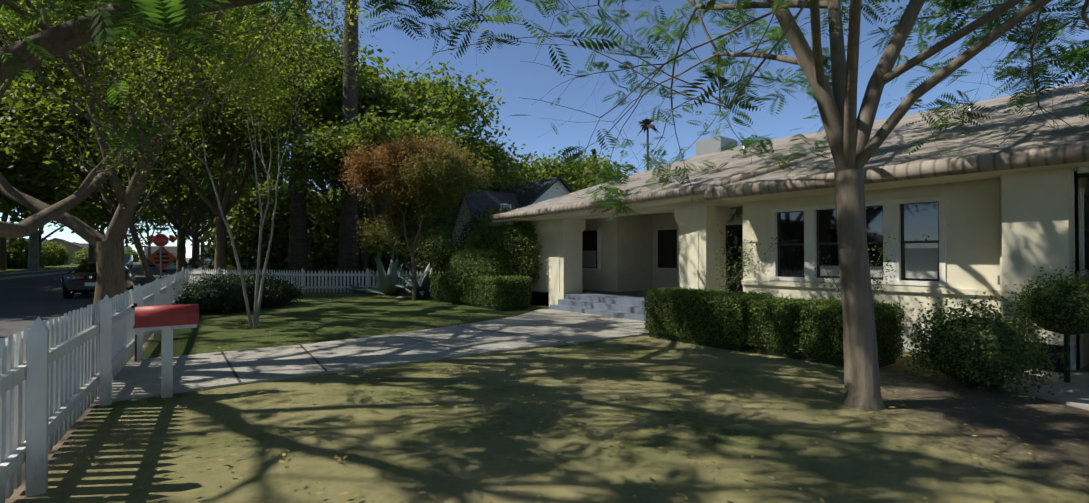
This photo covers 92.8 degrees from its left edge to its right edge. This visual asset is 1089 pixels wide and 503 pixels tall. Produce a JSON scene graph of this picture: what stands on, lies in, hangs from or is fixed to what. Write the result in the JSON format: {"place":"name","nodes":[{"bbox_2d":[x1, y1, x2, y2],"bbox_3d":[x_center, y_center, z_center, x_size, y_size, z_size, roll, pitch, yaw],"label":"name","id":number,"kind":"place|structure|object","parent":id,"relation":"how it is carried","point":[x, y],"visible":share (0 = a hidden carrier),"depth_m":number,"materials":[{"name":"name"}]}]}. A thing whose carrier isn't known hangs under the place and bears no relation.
{"place":"outdoors","nodes":[
{"label":"outdoors","id":0,"kind":"place"},
{"bbox_2d":[48,238,85,263],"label":"house","id":1,"kind":"structure","parent":0,"point":[71,247],"depth_m":111.45,"materials":[{"name":"beige"}]},
{"bbox_2d":[74,243,88,248],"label":"house","id":2,"kind":"structure","parent":0,"point":[86,245],"depth_m":130.69,"materials":[{"name":"grey"}]},
{"bbox_2d":[108,213,201,257],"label":"tree","id":3,"kind":"object","parent":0,"point":[149,250],"depth_m":113.32,"materials":[{"name":"green plant"}]},
{"bbox_2d":[144,246,176,257],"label":"end house","id":4,"kind":"structure","parent":0,"point":[172,250],"depth_m":193.85,"materials":[{"name":"beige"}]},
{"bbox_2d":[166,221,209,238],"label":"tree","id":5,"kind":"object","parent":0,"point":[173,231],"depth_m":128.38,"materials":[{"name":"green plant"}]},
{"bbox_2d":[184,263,212,290],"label":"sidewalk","id":6,"kind":"structure","parent":0,"point":[204,266],"depth_m":75.04,"materials":[{"name":"concrete"}]},
{"bbox_2d":[153,205,212,245],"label":"tree","id":7,"kind":"object","parent":6,"relation":"on","point":[201,226],"depth_m":107.20,"materials":[{"name":"green plant"}]},
{"bbox_2d":[302,283,529,294],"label":"bed dirt","id":8,"kind":"structure","parent":0,"point":[404,293],"depth_m":22.39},
{"bbox_2d":[338,0,358,285],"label":"palm","id":9,"kind":"object","parent":8,"relation":"on","point":[348,258],"visible":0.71,"depth_m":24.87,"materials":[{"name":"brown plant"}]},
{"bbox_2d":[270,100,479,260],"bbox_3d":[-7.557,-2.369,24.744,9.573,8.358,9.919,0,-1,-37],"label":"tree","id":10,"kind":"object","parent":8,"relation":"on","point":[318,161],"depth_m":23.09,"materials":[{"name":"green plant"}]},
{"bbox_2d":[351,255,419,294],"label":"agave plant","id":11,"kind":"object","parent":8,"relation":"on","point":[386,285],"visible":0.75,"depth_m":20.84,"materials":[{"name":"green plant"}]},
{"bbox_2d":[486,208,544,284],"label":"bush","id":12,"kind":"object","parent":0,"point":[524,229],"depth_m":16.52,"materials":[{"name":"green plant"}]},
{"bbox_2d":[0,258,1088,502],"bbox_3d":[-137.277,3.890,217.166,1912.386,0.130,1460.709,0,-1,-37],"label":"terrain","id":13,"kind":"structure","parent":0,"point":[790,408],"depth_m":4.66,"materials":[{"name":"plant"}]},
{"bbox_2d":[0,124,34,180],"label":"tree","id":14,"kind":"object","parent":13,"relation":"on","point":[7,160],"visible":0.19,"depth_m":41.08,"materials":[{"name":"green plant"}]},
{"bbox_2d":[6,237,44,268],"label":"shrub","id":15,"kind":"object","parent":13,"relation":"on","point":[20,250],"depth_m":66.82,"materials":[{"name":"green plant"}]},
{"bbox_2d":[0,180,58,268],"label":"tree","id":16,"kind":"object","parent":13,"relation":"on","point":[5,239],"depth_m":64.88,"materials":[{"name":"plant"}]},
{"bbox_2d":[0,141,101,247],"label":"tree","id":17,"kind":"object","parent":13,"relation":"on","point":[33,178],"depth_m":51.48,"materials":[{"name":"green plant"}]},
{"bbox_2d":[42,244,60,265],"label":"shrub","id":18,"kind":"object","parent":13,"relation":"on","point":[52,253],"depth_m":87.16,"materials":[{"name":"green plant"}]},
{"bbox_2d":[43,241,69,264],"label":"shrub","id":19,"kind":"object","parent":13,"relation":"on","point":[63,255],"depth_m":98.83,"materials":[{"name":"green plant"}]},
{"bbox_2d":[8,198,107,267],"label":"tree","id":20,"kind":"object","parent":13,"relation":"on","point":[79,214],"depth_m":74.69,"materials":[{"name":"plant"}]},
{"bbox_2d":[0,80,130,209],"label":"tree","id":21,"kind":"object","parent":13,"relation":"on","point":[29,154],"depth_m":34.87,"materials":[{"name":"green plant"}]},
{"bbox_2d":[0,153,143,270],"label":"tree","id":22,"kind":"object","parent":13,"relation":"on","point":[94,211],"depth_m":63.50,"materials":[{"name":"green plant"}]},
{"bbox_2d":[16,209,145,261],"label":"tree","id":23,"kind":"object","parent":13,"relation":"on","point":[85,221],"depth_m":96.87,"materials":[{"name":"green plant"}]},
{"bbox_2d":[71,247,95,263],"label":"shrub","id":24,"kind":"object","parent":13,"relation":"on","point":[78,257],"depth_m":106.59,"materials":[{"name":"green plant"}]},
{"bbox_2d":[0,112,183,270],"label":"tree","id":25,"kind":"object","parent":13,"relation":"on","point":[154,177],"depth_m":57.47,"materials":[{"name":"green plant"}]},
{"bbox_2d":[61,262,135,297],"bbox_3d":[-19.110,1.178,22.397,2.100,1.425,4.850,0,-1,-32],"label":"black sedan car","id":26,"kind":"object","parent":13,"relation":"on","point":[81,278],"visible":0.54,"depth_m":20.43,"materials":[{"name":"black paint"}]},
{"bbox_2d":[87,167,128,262],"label":"tree","id":27,"kind":"object","parent":13,"relation":"on","point":[91,254],"depth_m":81.33,"materials":[{"name":"plant"}]},
{"bbox_2d":[124,255,132,267],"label":"white van","id":28,"kind":"object","parent":13,"relation":"on","point":[128,260],"visible":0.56,"depth_m":79.38,"materials":[{"name":"white paint"}]},
{"bbox_2d":[124,248,139,261],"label":"shrub","id":29,"kind":"object","parent":13,"relation":"on","point":[136,258],"depth_m":154.13,"materials":[{"name":"green plant"}]},
{"bbox_2d":[0,30,284,221],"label":"tree","id":30,"kind":"object","parent":13,"relation":"on","point":[220,150],"depth_m":41.48,"materials":[{"name":"green plant"}]},
{"bbox_2d":[147,259,156,266],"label":"blue car","id":31,"kind":"object","parent":13,"relation":"on","point":[151,264],"visible":0.12,"depth_m":68.25,"materials":[{"name":"blue paint"}]},
{"bbox_2d":[0,0,307,282],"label":"street tree","id":32,"kind":"object","parent":13,"relation":"on","point":[41,82],"depth_m":25.15,"materials":[{"name":"green plant"}]},
{"bbox_2d":[146,234,177,277],"bbox_3d":[-26.469,0.381,35.856,1.777,3.123,1.028,0,-1,-32],"label":"road work sign","id":33,"kind":"object","parent":13,"relation":"on","point":[167,258],"visible":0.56,"depth_m":35.85,"materials":[{"name":"orange metal"}]},
{"bbox_2d":[131,304,198,397],"bbox_3d":[-4.204,1.097,5.750,0.600,1.027,0.198,0,-1,-37],"label":"mailbox","id":34,"kind":"object","parent":13,"relation":"on","point":[166,319],"visible":1,"depth_m":5.71,"materials":[{"name":"red paint"}]},
{"bbox_2d":[162,260,175,271],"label":"silver car","id":35,"kind":"object","parent":13,"relation":"on","point":[172,266],"visible":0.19,"depth_m":56.14,"materials":[{"name":"grey paint"}]},
{"bbox_2d":[24,85,314,272],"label":"street tree","id":36,"kind":"object","parent":13,"relation":"on","point":[80,120],"depth_m":42.28,"materials":[{"name":"green plant"}]},
{"bbox_2d":[0,0,376,275],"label":"tree","id":37,"kind":"object","parent":13,"relation":"on","point":[221,245],"depth_m":30.02,"materials":[{"name":"green plant"}]},
{"bbox_2d":[70,9,344,326],"bbox_3d":[-6.864,-1.825,11.679,4.155,7.009,5.219,0,-1,7],"label":"crape myrtle","id":38,"kind":"object","parent":13,"relation":"on","point":[245,78],"depth_m":11.42,"materials":[{"name":"green plant"}]},
{"bbox_2d":[173,271,254,314],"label":"bush","id":39,"kind":"object","parent":13,"relation":"on","point":[190,296],"depth_m":14.19,"materials":[{"name":"green plant"}]},
{"bbox_2d":[179,268,254,303],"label":"bush","id":40,"kind":"object","parent":13,"relation":"on","point":[213,278],"depth_m":16.02,"materials":[{"name":"green plant"}]},
{"bbox_2d":[212,268,294,309],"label":"bush","id":41,"kind":"object","parent":13,"relation":"on","point":[274,285],"depth_m":15.69,"materials":[{"name":"green plant"}]},
{"bbox_2d":[232,272,274,281],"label":"bush","id":42,"kind":"object","parent":13,"relation":"on","point":[255,275],"visible":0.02,"depth_m":17.70,"materials":[{"name":"green plant"}]},
{"bbox_2d":[0,0,511,306],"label":"street tree","id":43,"kind":"object","parent":13,"relation":"on","point":[110,262],"depth_m":13.56,"materials":[{"name":"green plant"}]},
{"bbox_2d":[195,186,317,280],"bbox_3d":[-18.044,-0.683,33.958,8.102,6.945,7.292,0,-1,-37],"label":"hedge","id":44,"kind":"object","parent":13,"relation":"on","point":[244,218],"depth_m":31.99,"materials":[{"name":"green plant"}]},
{"bbox_2d":[0,267,529,502],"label":"picket fence","id":45,"kind":"object","parent":13,"relation":"on","point":[54,384],"visible":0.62,"depth_m":4.41,"materials":[{"name":"white paint"}]},
{"bbox_2d":[99,303,136,374],"bbox_3d":[-5.332,1.174,6.535,0.056,0.850,2.603,0,-1,-32],"label":"gate hardware","id":46,"kind":"object","parent":45,"relation":"attached to","point":[135,304],"visible":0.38,"depth_m":7.52,"materials":[{"name":"black metal"}]},
{"bbox_2d":[239,175,331,207],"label":"tree","id":47,"kind":"object","parent":13,"relation":"on","point":[264,191],"visible":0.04,"depth_m":51.37,"materials":[{"name":"green plant"}]},
{"bbox_2d":[243,185,332,216],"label":"tree","id":48,"kind":"object","parent":13,"relation":"on","point":[308,201],"visible":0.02,"depth_m":41.83,"materials":[{"name":"green plant"}]},
{"bbox_2d":[271,273,310,305],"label":"bush","id":49,"kind":"object","parent":13,"relation":"on","point":[296,293],"depth_m":17.11,"materials":[{"name":"green plant"}]},
{"bbox_2d":[288,0,307,285],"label":"palm","id":50,"kind":"object","parent":13,"relation":"on","point":[298,252],"visible":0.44,"depth_m":25.89,"materials":[{"name":"brown plant"}]},
{"bbox_2d":[283,196,384,281],"bbox_3d":[-13.525,-0.566,34.956,7.768,6.596,7.382,0,-1,-37],"label":"hedge","id":51,"kind":"object","parent":13,"relation":"on","point":[330,216],"depth_m":32.71,"materials":[{"name":"green plant"}]},
{"bbox_2d":[200,52,468,206],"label":"tree","id":52,"kind":"object","parent":13,"relation":"on","point":[365,68],"depth_m":44.90,"materials":[{"name":"green plant"}]},
{"bbox_2d":[319,186,361,203],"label":"tree","id":53,"kind":"object","parent":13,"relation":"on","point":[338,194],"visible":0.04,"depth_m":56.75,"materials":[{"name":"green plant"}]},
{"bbox_2d":[342,281,371,293],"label":"agave","id":54,"kind":"object","parent":13,"relation":"on","point":[353,286],"visible":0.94,"depth_m":21.56,"materials":[{"name":"green plant"}]},
{"bbox_2d":[0,0,720,237],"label":"street tree","id":55,"kind":"object","parent":13,"relation":"on","point":[60,39],"depth_m":11.28,"materials":[{"name":"green plant"}]},
{"bbox_2d":[334,190,398,216],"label":"tree","id":56,"kind":"object","parent":13,"relation":"on","point":[361,200],"visible":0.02,"depth_m":43.92,"materials":[{"name":"green plant"}]},
{"bbox_2d":[239,20,510,281],"bbox_3d":[-9.239,-5.347,32.505,17.475,14.475,18.465,0,-1,-37],"label":"tree","id":57,"kind":"object","parent":13,"relation":"on","point":[422,96],"depth_m":30.05,"materials":[{"name":"green plant"}]},
{"bbox_2d":[360,206,428,280],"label":"hedge","id":58,"kind":"object","parent":13,"relation":"on","point":[374,266],"depth_m":33.08,"materials":[{"name":"green plant"}]},
{"bbox_2d":[392,262,431,297],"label":"agave","id":59,"kind":"object","parent":13,"relation":"on","point":[423,287],"visible":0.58,"depth_m":19.66,"materials":[{"name":"green plant"}]},
{"bbox_2d":[331,130,503,299],"bbox_3d":[-4.240,-1.222,19.040,5.654,5.949,5.454,0,-1,31],"label":"tree","id":60,"kind":"object","parent":13,"relation":"on","point":[422,173],"depth_m":18.11,"materials":[{"name":"plant"}]},
{"bbox_2d":[402,214,446,277],"bbox_3d":[-7.552,-0.250,33.370,2.700,4.300,2.610,0,-1,-37],"label":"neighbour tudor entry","id":61,"kind":"object","parent":13,"relation":"on","point":[417,245],"visible":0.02,"depth_m":32.84,"materials":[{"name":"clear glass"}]},
{"bbox_2d":[400,226,462,280],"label":"tall shrub","id":62,"kind":"object","parent":13,"relation":"on","point":[448,240],"visible":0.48,"depth_m":22.45,"materials":[{"name":"green plant"}]},
{"bbox_2d":[415,236,451,277],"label":"tall shrub","id":63,"kind":"object","parent":13,"relation":"on","point":[431,261],"visible":0.1,"depth_m":22.50,"materials":[{"name":"green plant"}]},
{"bbox_2d":[370,138,533,205],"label":"tree","id":64,"kind":"object","parent":13,"relation":"on","point":[504,143],"depth_m":48.85,"materials":[{"name":"green plant"}]},
{"bbox_2d":[392,120,557,228],"bbox_3d":[-6.074,-2.896,33.357,13.209,9.592,13.791,0,-1,-37],"label":"tree","id":65,"kind":"object","parent":13,"relation":"on","point":[483,149],"depth_m":30.76,"materials":[{"name":"green plant"}]},
{"bbox_2d":[439,246,515,295],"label":"shrub","id":66,"kind":"object","parent":13,"relation":"on","point":[468,253],"depth_m":16.54,"materials":[{"name":"green plant"}]},
{"bbox_2d":[428,272,531,310],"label":"hedge","id":67,"kind":"object","parent":13,"relation":"on","point":[495,279],"depth_m":15.39,"materials":[{"name":"green plant"}]},
{"bbox_2d":[449,189,519,248],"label":"roof","id":68,"kind":"structure","parent":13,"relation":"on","point":[497,198],"depth_m":28.99,"materials":[{"name":"grey"}]},
{"bbox_2d":[454,198,517,253],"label":"tall shrub","id":69,"kind":"object","parent":13,"relation":"on","point":[472,219],"visible":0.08,"depth_m":23.16,"materials":[{"name":"green plant"}]},
{"bbox_2d":[454,207,526,257],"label":"tall shrub","id":70,"kind":"object","parent":13,"relation":"on","point":[482,225],"visible":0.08,"depth_m":19.79,"materials":[{"name":"green plant"}]},
{"bbox_2d":[441,176,573,234],"bbox_3d":[-2.895,-1.271,36.180,9.200,6.400,12.710,0,-1,-37],"label":"neighbour tudor","id":71,"kind":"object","parent":13,"relation":"on","point":[545,191],"visible":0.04,"depth_m":31.47,"materials":[{"name":"grey"}]},
{"bbox_2d":[0,0,1088,410],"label":"jacaranda","id":72,"kind":"object","parent":13,"relation":"on","point":[162,16],"depth_m":5.67,"materials":[{"name":"green plant"}]},
{"bbox_2d":[46,313,1088,502],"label":"fallen leaves","id":73,"kind":"object","parent":13,"relation":"on","point":[538,495],"visible":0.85,"depth_m":4.68,"materials":[{"name":"brown plant"}]},
{"bbox_2d":[501,146,651,191],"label":"tree","id":74,"kind":"object","parent":13,"relation":"on","point":[581,176],"depth_m":49.80,"materials":[{"name":"green plant"}]},
{"bbox_2d":[93,308,1088,409],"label":"concrete paths","id":75,"kind":"structure","parent":13,"relation":"on","point":[331,356],"depth_m":8.00,"materials":[{"name":"grey concrete"}]},
{"bbox_2d":[221,316,643,381],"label":"path joints","id":76,"kind":"object","parent":75,"relation":"on","point":[237,376],"visible":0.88,"depth_m":8.31,"materials":[{"name":"grey concrete"}]},
{"bbox_2d":[1002,260,1088,382],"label":"topiary tree","id":77,"kind":"object","parent":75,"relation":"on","point":[1027,296],"depth_m":6.15,"materials":[{"name":"green plant"}]},
{"bbox_2d":[637,118,658,169],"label":"palm","id":78,"kind":"object","parent":13,"relation":"on","point":[647,125],"visible":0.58,"depth_m":99.69,"materials":[{"name":"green plant"}]},
{"bbox_2d":[649,294,753,351],"bbox_3d":[2.959,1.240,9.524,0.880,0.820,1.930,0,-1,-37],"label":"front hedge","id":79,"kind":"object","parent":13,"relation":"on","point":[691,340],"visible":0.29,"depth_m":9.09,"materials":[{"name":"green plant"}]},
{"bbox_2d":[642,286,775,345],"bbox_3d":[2.951,1.122,9.526,1.232,0.908,2.251,0,-1,-37],"label":"hedge","id":80,"kind":"object","parent":13,"relation":"on","point":[741,298],"visible":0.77,"depth_m":9.06,"materials":[{"name":"green plant"}]},
{"bbox_2d":[714,230,778,291],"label":"rose bush","id":81,"kind":"object","parent":13,"relation":"on","point":[736,263],"depth_m":10.32,"materials":[{"name":"green plant"}]},
{"bbox_2d":[754,305,894,367],"bbox_3d":[4.258,1.254,7.987,0.880,0.760,1.710,0,-1,-37],"label":"hedge","id":82,"kind":"object","parent":13,"relation":"on","point":[810,357],"visible":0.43,"depth_m":7.75,"materials":[{"name":"green plant"}]},
{"bbox_2d":[745,295,906,362],"bbox_3d":[4.259,1.133,7.990,1.194,0.840,2.035,0,-1,-37],"label":"hedge","id":83,"kind":"object","parent":13,"relation":"on","point":[812,305],"visible":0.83,"depth_m":7.63,"materials":[{"name":"green plant"}]},
{"bbox_2d":[811,232,895,298],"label":"rose bush","id":84,"kind":"object","parent":13,"relation":"on","point":[890,265],"depth_m":8.22,"materials":[{"name":"green plant"}]},
{"bbox_2d":[888,288,1074,399],"bbox_3d":[5.170,1.046,6.214,1.698,1.205,1.651,0,-1,-37],"label":"round shrub","id":85,"kind":"object","parent":13,"relation":"on","point":[941,318],"depth_m":5.91,"materials":[{"name":"green plant"}]},
{"label":"verge grass","id":86,"kind":"object","parent":13,"relation":"on","visible":0},
{"bbox_2d":[105,202,213,264],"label":"street tree","id":87,"kind":"object","parent":86,"relation":"on","point":[130,239],"depth_m":92.08,"materials":[{"name":"green plant"}]},
{"bbox_2d":[152,227,168,278],"bbox_3d":[-22.945,0.215,30.983,0.582,3.320,0.582,3,-3,-77],"label":"stop sign","id":88,"kind":"object","parent":86,"relation":"on","point":[161,243],"visible":0.88,"depth_m":30.96,"materials":[{"name":"red metal"}]},
{"bbox_2d":[79,145,289,268],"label":"street tree","id":89,"kind":"object","parent":86,"relation":"on","point":[249,183],"depth_m":65.26,"materials":[{"name":"green plant"}]},
{"bbox_2d":[126,169,254,266],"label":"tree","id":90,"kind":"object","parent":86,"relation":"on","point":[172,190],"depth_m":74.15,"materials":[{"name":"green plant"}]},
{"bbox_2d":[0,0,1088,257],"label":"sky","id":91,"kind":"structure","parent":0,"point":[516,79],"materials":[{"name":"blue"}]},
{"bbox_2d":[703,0,715,14],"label":"overhanging tree leaves","id":92,"kind":"object","parent":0,"point":[710,4],"visible":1,"depth_m":4.24,"materials":[{"name":"green plant"}]},
{"bbox_2d":[530,166,1088,372],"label":"house walls","id":93,"kind":"structure","parent":0,"point":[967,239],"depth_m":9.33,"materials":[{"name":"beige paint"}]},
{"bbox_2d":[488,81,1088,226],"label":"house roof","id":94,"kind":"structure","parent":93,"relation":"on","point":[1028,147],"depth_m":9.56,"materials":[{"name":"beige tile"}]},
{"bbox_2d":[843,0,998,90],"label":"tree leaves","id":95,"kind":"object","parent":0,"point":[925,12],"depth_m":8.48,"materials":[{"name":"green plant"}]}
]}

